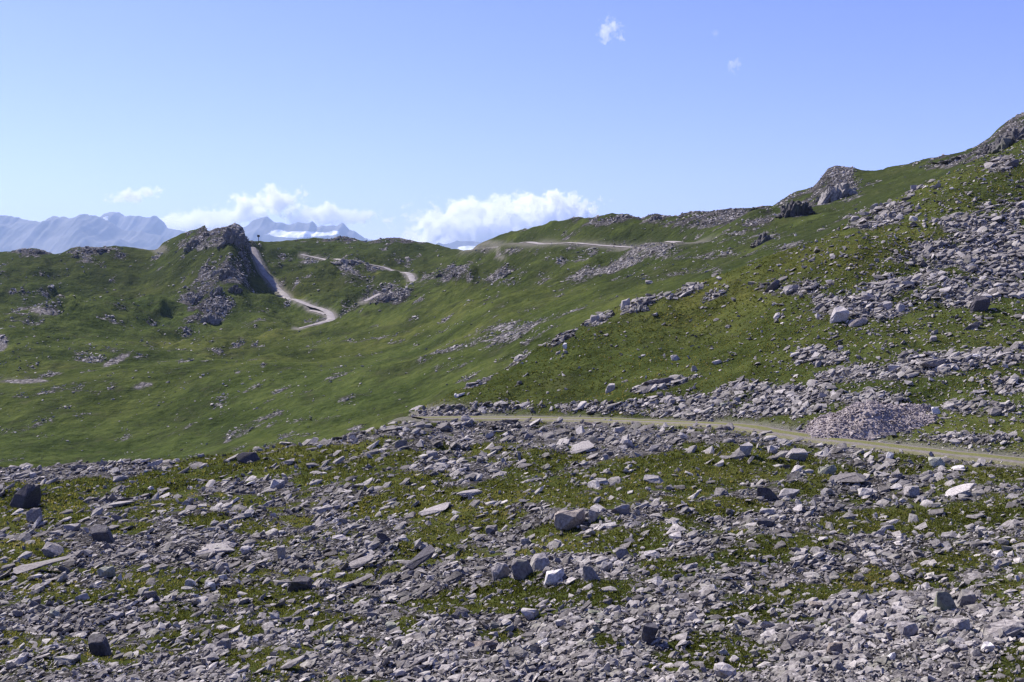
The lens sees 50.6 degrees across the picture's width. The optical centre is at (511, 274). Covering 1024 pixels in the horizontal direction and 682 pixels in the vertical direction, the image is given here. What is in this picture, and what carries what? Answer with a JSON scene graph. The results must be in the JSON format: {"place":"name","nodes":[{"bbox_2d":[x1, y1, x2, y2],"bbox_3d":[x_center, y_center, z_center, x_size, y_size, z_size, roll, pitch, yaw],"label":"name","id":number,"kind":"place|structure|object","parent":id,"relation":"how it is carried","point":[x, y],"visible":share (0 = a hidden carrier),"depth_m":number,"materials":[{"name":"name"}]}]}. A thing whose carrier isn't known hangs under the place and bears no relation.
{"place":"outdoors","nodes":[
{"label":"outdoors","id":0,"kind":"place"},
{"bbox_2d":[0,214,168,253],"bbox_3d":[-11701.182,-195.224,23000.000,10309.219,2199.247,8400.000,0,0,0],"label":"mountain","id":1,"kind":"structure","parent":0,"point":[55,235],"depth_m":22007.98,"materials":[{"name":"stone"}]},
{"bbox_2d":[101,212,184,238],"bbox_3d":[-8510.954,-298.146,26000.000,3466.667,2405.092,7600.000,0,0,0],"label":"mountain","id":2,"kind":"structure","parent":0,"point":[156,225],"depth_m":25529.43,"materials":[{"name":"stone"}]},
{"bbox_2d":[249,247,334,327],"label":"dirt road","id":3,"kind":"structure","parent":0,"point":[283,294],"depth_m":746.24,"materials":[{"name":"gravel"}]},
{"bbox_2d":[243,216,481,249],"bbox_3d":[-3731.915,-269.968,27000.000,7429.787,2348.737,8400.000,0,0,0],"label":"mountain","id":4,"kind":"structure","parent":0,"point":[267,229],"depth_m":26379.26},
{"bbox_2d":[301,254,433,281],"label":"dirt road","id":5,"kind":"structure","parent":0,"point":[411,277],"depth_m":741.36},
{"bbox_2d":[0,113,1023,681],"bbox_3d":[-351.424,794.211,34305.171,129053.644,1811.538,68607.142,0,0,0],"label":"ground","id":6,"kind":"structure","parent":0,"point":[176,421],"depth_m":312.35,"materials":[{"name":"plant"}]},
{"bbox_2d":[14,652,28,664],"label":"boulder","id":7,"kind":"object","parent":6,"relation":"on","point":[22,658],"visible":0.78,"depth_m":27.73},
{"bbox_2d":[9,484,41,508],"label":"boulder","id":8,"kind":"object","parent":6,"relation":"on","point":[27,496],"visible":0.82,"depth_m":84.06,"materials":[{"name":"stone"}]},
{"bbox_2d":[26,508,42,521],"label":"boulder","id":9,"kind":"object","parent":6,"relation":"on","point":[33,514],"visible":0.75,"depth_m":73.20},
{"bbox_2d":[13,556,70,573],"bbox_3d":[-22.207,13.712,51.179,2.655,0.158,1.583,-9,1,-17],"label":"flat rock","id":10,"kind":"object","parent":6,"relation":"on","point":[24,568],"visible":1,"depth_m":51.04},
{"bbox_2d":[41,542,63,556],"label":"boulder","id":11,"kind":"object","parent":6,"relation":"on","point":[49,549],"visible":0.96,"depth_m":55.66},
{"bbox_2d":[49,608,59,617],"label":"boulder","id":12,"kind":"object","parent":6,"relation":"on","point":[53,613],"visible":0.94,"depth_m":36.69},
{"bbox_2d":[54,654,80,665],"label":"flat rock","id":13,"kind":"object","parent":6,"relation":"on","point":[62,660],"visible":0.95,"depth_m":27.47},
{"bbox_2d":[64,523,80,530],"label":"flat rock","id":14,"kind":"object","parent":6,"relation":"on","point":[72,527],"visible":0.8,"depth_m":66.39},
{"bbox_2d":[75,246,120,252],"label":"rock outcrop","id":15,"kind":"object","parent":6,"relation":"on","point":[88,248],"visible":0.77,"depth_m":822.79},
{"bbox_2d":[88,633,111,655],"bbox_3d":[-11.432,10.312,29.949,0.650,0.669,0.583,0,0,-5],"label":"boulder","id":16,"kind":"object","parent":6,"relation":"on","point":[98,644],"visible":0.86,"depth_m":29.78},
{"bbox_2d":[90,525,114,542],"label":"boulder","id":17,"kind":"object","parent":6,"relation":"on","point":[100,533],"visible":0.81,"depth_m":61.26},
{"bbox_2d":[97,566,115,576],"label":"boulder","id":18,"kind":"object","parent":6,"relation":"on","point":[108,571],"visible":0.93,"depth_m":47.55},
{"bbox_2d":[113,475,127,481],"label":"flat rock","id":19,"kind":"object","parent":6,"relation":"on","point":[119,478],"visible":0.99,"depth_m":93.06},
{"bbox_2d":[108,501,134,506],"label":"flat rock","id":20,"kind":"object","parent":6,"relation":"on","point":[118,503],"visible":0.97,"depth_m":79.03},
{"bbox_2d":[144,591,156,598],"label":"boulder","id":21,"kind":"object","parent":6,"relation":"on","point":[150,594],"visible":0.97,"depth_m":40.66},
{"bbox_2d":[184,239,200,252],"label":"rock outcrop","id":22,"kind":"object","parent":6,"relation":"on","point":[190,244],"visible":0.92,"depth_m":774.17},
{"bbox_2d":[188,292,202,302],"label":"rock outcrop","id":23,"kind":"object","parent":6,"relation":"on","point":[193,297],"visible":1,"depth_m":664.45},
{"bbox_2d":[203,581,215,590],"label":"boulder","id":24,"kind":"object","parent":6,"relation":"on","point":[208,584],"visible":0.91,"depth_m":44.80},
{"bbox_2d":[200,312,220,324],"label":"rock outcrop","id":25,"kind":"object","parent":6,"relation":"on","point":[213,319],"visible":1,"depth_m":629.16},
{"bbox_2d":[193,543,234,554],"bbox_3d":[-16.364,14.861,58.602,3.119,0.229,2.300,-3,-1,7],"label":"flat rock","id":26,"kind":"object","parent":6,"relation":"on","point":[223,548],"visible":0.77,"depth_m":58.08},
{"bbox_2d":[209,286,222,296],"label":"rock outcrop","id":27,"kind":"object","parent":6,"relation":"on","point":[217,290],"visible":1,"depth_m":660.59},
{"bbox_2d":[215,561,228,572],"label":"boulder","id":28,"kind":"object","parent":6,"relation":"on","point":[219,567],"visible":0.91,"depth_m":50.85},
{"bbox_2d":[216,638,230,647],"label":"boulder","id":29,"kind":"object","parent":6,"relation":"on","point":[226,642],"visible":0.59,"depth_m":27.94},
{"bbox_2d":[218,268,239,279],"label":"rock outcrop","id":30,"kind":"object","parent":6,"relation":"on","point":[223,275],"visible":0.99,"depth_m":687.31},
{"bbox_2d":[217,226,244,248],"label":"rock outcrop","id":31,"kind":"object","parent":6,"relation":"on","point":[232,236],"visible":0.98,"depth_m":745.69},
{"bbox_2d":[227,285,243,293],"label":"rock outcrop","id":32,"kind":"object","parent":6,"relation":"on","point":[235,289],"visible":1,"depth_m":665.61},
{"bbox_2d":[240,545,251,553],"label":"boulder","id":33,"kind":"object","parent":6,"relation":"on","point":[245,549],"visible":0.97,"depth_m":57.54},
{"bbox_2d":[236,452,259,463],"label":"boulder","id":34,"kind":"object","parent":6,"relation":"on","point":[245,457],"visible":0.84,"depth_m":98.58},
{"bbox_2d":[270,479,284,488],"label":"boulder","id":35,"kind":"object","parent":6,"relation":"on","point":[276,483],"visible":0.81,"depth_m":85.48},
{"bbox_2d":[277,544,285,558],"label":"boulder","id":36,"kind":"object","parent":6,"relation":"on","point":[281,550],"visible":0.88,"depth_m":52.78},
{"bbox_2d":[279,655,304,669],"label":"flat rock","id":37,"kind":"object","parent":6,"relation":"on","point":[292,663],"visible":0.97,"depth_m":23.88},
{"bbox_2d":[287,576,311,591],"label":"boulder","id":38,"kind":"object","parent":6,"relation":"on","point":[301,583],"visible":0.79,"depth_m":43.74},
{"bbox_2d":[300,525,314,531],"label":"flat rock","id":39,"kind":"object","parent":6,"relation":"on","point":[307,528],"visible":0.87,"depth_m":63.85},
{"bbox_2d":[330,258,370,265],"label":"rock outcrop","id":40,"kind":"object","parent":6,"relation":"on","point":[347,262],"visible":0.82,"depth_m":767.52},
{"bbox_2d":[345,554,373,569],"bbox_3d":[-7.183,13.483,50.597,1.668,0.210,1.114,-20,4,5],"label":"flat rock","id":41,"kind":"object","parent":6,"relation":"on","point":[359,562],"visible":0.9,"depth_m":50.30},
{"bbox_2d":[351,573,372,586],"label":"flat rock","id":42,"kind":"object","parent":6,"relation":"on","point":[362,579],"visible":0.81,"depth_m":44.41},
{"bbox_2d":[377,532,390,542],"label":"boulder","id":43,"kind":"object","parent":6,"relation":"on","point":[384,537],"visible":0.49,"depth_m":54.77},
{"bbox_2d":[379,576,389,584],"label":"boulder","id":44,"kind":"object","parent":6,"relation":"on","point":[384,580],"visible":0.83,"depth_m":45.17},
{"bbox_2d":[374,294,398,302],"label":"rock outcrop","id":45,"kind":"object","parent":6,"relation":"on","point":[387,298],"visible":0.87,"depth_m":585.96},
{"bbox_2d":[390,669,405,676],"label":"flat rock","id":46,"kind":"object","parent":6,"relation":"on","point":[401,672],"visible":0.98,"depth_m":25.07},
{"bbox_2d":[394,440,406,447],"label":"boulder","id":47,"kind":"object","parent":6,"relation":"on","point":[399,443],"visible":0.77,"depth_m":99.80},
{"bbox_2d":[405,545,434,569],"bbox_3d":[-4.103,12.533,47.867,1.578,0.298,1.463,-29,6,-13],"label":"flat rock","id":48,"kind":"object","parent":6,"relation":"on","point":[424,555],"visible":0.99,"depth_m":47.34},
{"bbox_2d":[410,652,433,665],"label":"flat rock","id":49,"kind":"object","parent":6,"relation":"on","point":[418,659],"visible":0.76,"depth_m":27.71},
{"bbox_2d":[426,450,438,458],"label":"boulder","id":50,"kind":"object","parent":6,"relation":"on","point":[429,453],"visible":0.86,"depth_m":95.33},
{"bbox_2d":[419,502,450,515],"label":"flat rock","id":51,"kind":"object","parent":6,"relation":"on","point":[437,508],"visible":1,"depth_m":64.58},
{"bbox_2d":[456,489,481,496],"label":"flat rock","id":52,"kind":"object","parent":6,"relation":"on","point":[472,492],"visible":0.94,"depth_m":67.53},
{"bbox_2d":[474,640,497,649],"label":"flat rock","id":53,"kind":"object","parent":6,"relation":"on","point":[492,644],"visible":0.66,"depth_m":31.05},
{"bbox_2d":[485,525,497,534],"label":"boulder","id":54,"kind":"object","parent":6,"relation":"on","point":[491,529],"visible":0.78,"depth_m":57.48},
{"bbox_2d":[490,562,509,580],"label":"boulder","id":55,"kind":"object","parent":6,"relation":"on","point":[499,570],"visible":0.94,"depth_m":42.35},
{"bbox_2d":[0,417,1023,681],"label":"scree","id":56,"kind":"structure","parent":6,"relation":"on","point":[900,601],"depth_m":42.12,"materials":[{"name":"stone"}]},
{"bbox_2d":[0,112,1023,459],"bbox_3d":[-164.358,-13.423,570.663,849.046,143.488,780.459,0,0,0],"label":"scree","id":57,"kind":"structure","parent":6,"relation":"on","point":[844,172],"depth_m":491.49,"materials":[{"name":"stone"}]},
{"bbox_2d":[514,649,527,659],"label":"boulder","id":58,"kind":"object","parent":6,"relation":"on","point":[520,654],"visible":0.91,"depth_m":27.61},
{"bbox_2d":[511,558,532,579],"bbox_3d":[0.396,11.555,42.192,0.873,0.880,0.748,0,3,2],"label":"boulder","id":59,"kind":"object","parent":6,"relation":"on","point":[521,569],"visible":0.83,"depth_m":42.02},
{"bbox_2d":[521,608,538,619],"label":"boulder","id":60,"kind":"object","parent":6,"relation":"on","point":[528,613],"visible":1,"depth_m":36.12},
{"bbox_2d":[530,553,549,570],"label":"boulder","id":61,"kind":"object","parent":6,"relation":"on","point":[540,561],"visible":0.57,"depth_m":46.36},
{"bbox_2d":[544,568,564,585],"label":"boulder","id":62,"kind":"object","parent":6,"relation":"on","point":[553,577],"visible":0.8,"depth_m":40.80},
{"bbox_2d":[554,508,584,530],"bbox_3d":[3.011,12.934,56.574,1.632,1.371,1.293,0,-5,10],"label":"boulder","id":63,"kind":"object","parent":6,"relation":"on","point":[566,519],"visible":0.76,"depth_m":56.15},
{"bbox_2d":[570,440,593,453],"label":"flat rock","id":64,"kind":"object","parent":6,"relation":"on","point":[583,446],"visible":0.94,"depth_m":95.88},
{"bbox_2d":[583,565,600,580],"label":"boulder","id":65,"kind":"object","parent":6,"relation":"on","point":[589,573],"visible":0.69,"depth_m":40.00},
{"bbox_2d":[588,509,598,522],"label":"boulder","id":66,"kind":"object","parent":6,"relation":"on","point":[593,514],"visible":0.97,"depth_m":56.27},
{"bbox_2d":[600,561,612,570],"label":"boulder","id":67,"kind":"object","parent":6,"relation":"on","point":[606,566],"visible":0.86,"depth_m":44.93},
{"bbox_2d":[608,504,629,513],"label":"boulder","id":68,"kind":"object","parent":6,"relation":"on","point":[622,509],"visible":0.81,"depth_m":58.76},
{"bbox_2d":[615,547,628,558],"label":"boulder","id":69,"kind":"object","parent":6,"relation":"on","point":[621,552],"visible":0.81,"depth_m":47.64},
{"bbox_2d":[619,649,632,660],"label":"boulder","id":70,"kind":"object","parent":6,"relation":"on","point":[625,652],"visible":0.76,"depth_m":30.18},
{"bbox_2d":[628,304,649,312],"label":"rock outcrop","id":71,"kind":"object","parent":6,"relation":"on","point":[640,307],"visible":0.98,"depth_m":155.76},
{"bbox_2d":[640,622,658,643],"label":"boulder","id":72,"kind":"object","parent":6,"relation":"on","point":[649,632],"visible":0.83,"depth_m":32.51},
{"bbox_2d":[644,550,659,556],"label":"flat rock","id":73,"kind":"object","parent":6,"relation":"on","point":[649,553],"visible":0.97,"depth_m":47.12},
{"bbox_2d":[643,474,662,483],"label":"flat rock","id":74,"kind":"object","parent":6,"relation":"on","point":[653,478],"visible":0.82,"depth_m":70.72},
{"bbox_2d":[644,377,674,384],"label":"flat rock","id":75,"kind":"object","parent":6,"relation":"on","point":[663,380],"visible":0.89,"depth_m":125.80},
{"bbox_2d":[682,562,697,571],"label":"flat rock","id":76,"kind":"object","parent":6,"relation":"on","point":[689,566],"visible":1,"depth_m":41.88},
{"bbox_2d":[409,138,1023,455],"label":"scree","id":77,"kind":"structure","parent":6,"relation":"on","point":[973,224],"depth_m":127.95,"materials":[{"name":"stone"}]},
{"bbox_2d":[410,139,1023,453],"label":"grass","id":78,"kind":"structure","parent":6,"relation":"on","point":[752,331],"depth_m":136.32,"materials":[{"name":"plant"}]},
{"bbox_2d":[713,662,736,678],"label":"boulder","id":79,"kind":"object","parent":6,"relation":"on","point":[723,670],"visible":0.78,"depth_m":27.92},
{"bbox_2d":[732,614,749,624],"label":"flat rock","id":80,"kind":"object","parent":6,"relation":"on","point":[740,618],"visible":0.88,"depth_m":33.49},
{"bbox_2d":[739,442,752,455],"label":"boulder","id":81,"kind":"object","parent":6,"relation":"on","point":[746,448],"visible":0.58,"depth_m":82.18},
{"bbox_2d":[750,232,773,246],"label":"rock outcrop","id":82,"kind":"object","parent":6,"relation":"on","point":[763,238],"visible":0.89,"depth_m":346.24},
{"bbox_2d":[757,518,774,526],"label":"flat rock","id":83,"kind":"object","parent":6,"relation":"on","point":[767,522],"visible":0.91,"depth_m":52.42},
{"bbox_2d":[759,508,773,514],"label":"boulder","id":84,"kind":"object","parent":6,"relation":"on","point":[764,510],"visible":0.91,"depth_m":56.30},
{"bbox_2d":[756,487,778,499],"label":"boulder","id":85,"kind":"object","parent":6,"relation":"on","point":[768,493],"visible":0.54,"depth_m":60.47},
{"bbox_2d":[764,280,779,291],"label":"boulder","id":86,"kind":"object","parent":6,"relation":"on","point":[775,284],"visible":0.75,"depth_m":148.35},
{"bbox_2d":[779,488,799,497],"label":"boulder","id":87,"kind":"object","parent":6,"relation":"on","point":[791,493],"visible":0.69,"depth_m":64.82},
{"bbox_2d":[784,284,799,294],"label":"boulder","id":88,"kind":"object","parent":6,"relation":"on","point":[787,288],"visible":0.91,"depth_m":144.44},
{"bbox_2d":[775,200,814,217],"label":"rock outcrop","id":89,"kind":"object","parent":6,"relation":"on","point":[792,208],"visible":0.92,"depth_m":382.60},
{"bbox_2d":[785,448,807,460],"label":"boulder","id":90,"kind":"object","parent":6,"relation":"on","point":[797,454],"visible":0.79,"depth_m":82.80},
{"bbox_2d":[786,631,809,644],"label":"flat rock","id":91,"kind":"object","parent":6,"relation":"on","point":[793,638],"visible":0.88,"depth_m":30.62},
{"bbox_2d":[818,465,836,474],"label":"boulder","id":92,"kind":"object","parent":6,"relation":"on","point":[828,469],"visible":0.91,"depth_m":73.13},
{"bbox_2d":[826,642,842,654],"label":"boulder","id":93,"kind":"object","parent":6,"relation":"on","point":[835,646],"visible":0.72,"depth_m":29.03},
{"bbox_2d":[817,183,856,204],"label":"rock outcrop","id":94,"kind":"object","parent":6,"relation":"on","point":[834,193],"visible":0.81,"depth_m":404.19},
{"bbox_2d":[831,660,843,669],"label":"boulder","id":95,"kind":"object","parent":6,"relation":"on","point":[837,664],"visible":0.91,"depth_m":26.81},
{"bbox_2d":[830,307,848,322],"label":"boulder","id":96,"kind":"object","parent":6,"relation":"on","point":[839,314],"visible":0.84,"depth_m":127.37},
{"bbox_2d":[829,472,865,482],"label":"flat rock","id":97,"kind":"object","parent":6,"relation":"on","point":[853,477],"visible":0.88,"depth_m":70.37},
{"bbox_2d":[848,317,867,326],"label":"flat rock","id":98,"kind":"object","parent":6,"relation":"on","point":[857,322],"visible":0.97,"depth_m":126.16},
{"bbox_2d":[851,610,866,623],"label":"flat rock","id":99,"kind":"object","parent":6,"relation":"on","point":[859,616],"visible":0.73,"depth_m":31.76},
{"bbox_2d":[857,488,872,497],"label":"boulder","id":100,"kind":"object","parent":6,"relation":"on","point":[863,491],"visible":0.82,"depth_m":66.83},
{"bbox_2d":[798,399,940,440],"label":"gravel heap","id":101,"kind":"object","parent":6,"relation":"on","point":[869,419],"visible":0.91,"depth_m":94.18,"materials":[{"name":"gravel"}]},
{"bbox_2d":[883,300,891,309],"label":"boulder","id":102,"kind":"object","parent":6,"relation":"on","point":[887,305],"visible":0.83,"depth_m":129.03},
{"bbox_2d":[897,620,918,637],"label":"boulder","id":103,"kind":"object","parent":6,"relation":"on","point":[906,628],"visible":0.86,"depth_m":29.88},
{"bbox_2d":[903,485,919,497],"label":"boulder","id":104,"kind":"object","parent":6,"relation":"on","point":[911,491],"visible":0.78,"depth_m":66.59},
{"bbox_2d":[919,358,946,367],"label":"flat rock","id":105,"kind":"object","parent":6,"relation":"on","point":[932,363],"visible":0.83,"depth_m":107.00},
{"bbox_2d":[928,457,944,467],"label":"boulder","id":106,"kind":"object","parent":6,"relation":"on","point":[936,461],"visible":0.79,"depth_m":77.13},
{"bbox_2d":[933,591,956,609],"bbox_3d":[13.829,10.481,34.609,0.733,0.801,0.509,0,0,17],"label":"boulder","id":107,"kind":"object","parent":6,"relation":"on","point":[944,601],"visible":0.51,"depth_m":34.42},
{"bbox_2d":[929,156,960,163],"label":"rock outcrop","id":108,"kind":"object","parent":6,"relation":"on","point":[951,159],"visible":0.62,"depth_m":382.83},
{"bbox_2d":[945,483,973,496],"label":"flat rock","id":109,"kind":"object","parent":6,"relation":"on","point":[957,490],"visible":1,"depth_m":62.91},
{"bbox_2d":[949,617,969,630],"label":"boulder","id":110,"kind":"object","parent":6,"relation":"on","point":[961,624],"visible":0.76,"depth_m":30.13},
{"bbox_2d":[957,589,975,606],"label":"boulder","id":111,"kind":"object","parent":6,"relation":"on","point":[966,597],"visible":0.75,"depth_m":35.00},
{"bbox_2d":[963,321,980,329],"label":"boulder","id":112,"kind":"object","parent":6,"relation":"on","point":[976,324],"visible":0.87,"depth_m":118.76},
{"bbox_2d":[970,296,989,310],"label":"boulder","id":113,"kind":"object","parent":6,"relation":"on","point":[981,303],"visible":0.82,"depth_m":122.87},
{"bbox_2d":[975,143,991,154],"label":"rock outcrop","id":114,"kind":"object","parent":6,"relation":"on","point":[986,148],"visible":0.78,"depth_m":353.46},
{"bbox_2d":[981,642,994,651],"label":"boulder","id":115,"kind":"object","parent":6,"relation":"on","point":[990,646],"visible":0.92,"depth_m":27.94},
{"bbox_2d":[989,408,1001,415],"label":"boulder","id":116,"kind":"object","parent":6,"relation":"on","point":[994,411],"visible":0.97,"depth_m":93.11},
{"bbox_2d":[981,619,1023,637],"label":"flat rock","id":117,"kind":"object","parent":6,"relation":"on","point":[1011,628],"visible":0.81,"depth_m":29.87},
{"bbox_2d":[988,127,1023,153],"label":"rock outcrop","id":118,"kind":"object","parent":6,"relation":"on","point":[1007,139],"visible":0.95,"depth_m":214.72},
{"bbox_2d":[0,0,1023,243],"label":"sky","id":119,"kind":"structure","parent":0,"point":[431,121],"materials":[{"name":"blue"}]},
{"bbox_2d":[489,241,685,247],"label":"dirt road","id":120,"kind":"structure","parent":0,"point":[592,244],"depth_m":510.77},
{"bbox_2d":[412,416,1023,466],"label":"gravel track","id":121,"kind":"structure","parent":0,"point":[924,451],"depth_m":94.58,"materials":[{"name":"gravel"}]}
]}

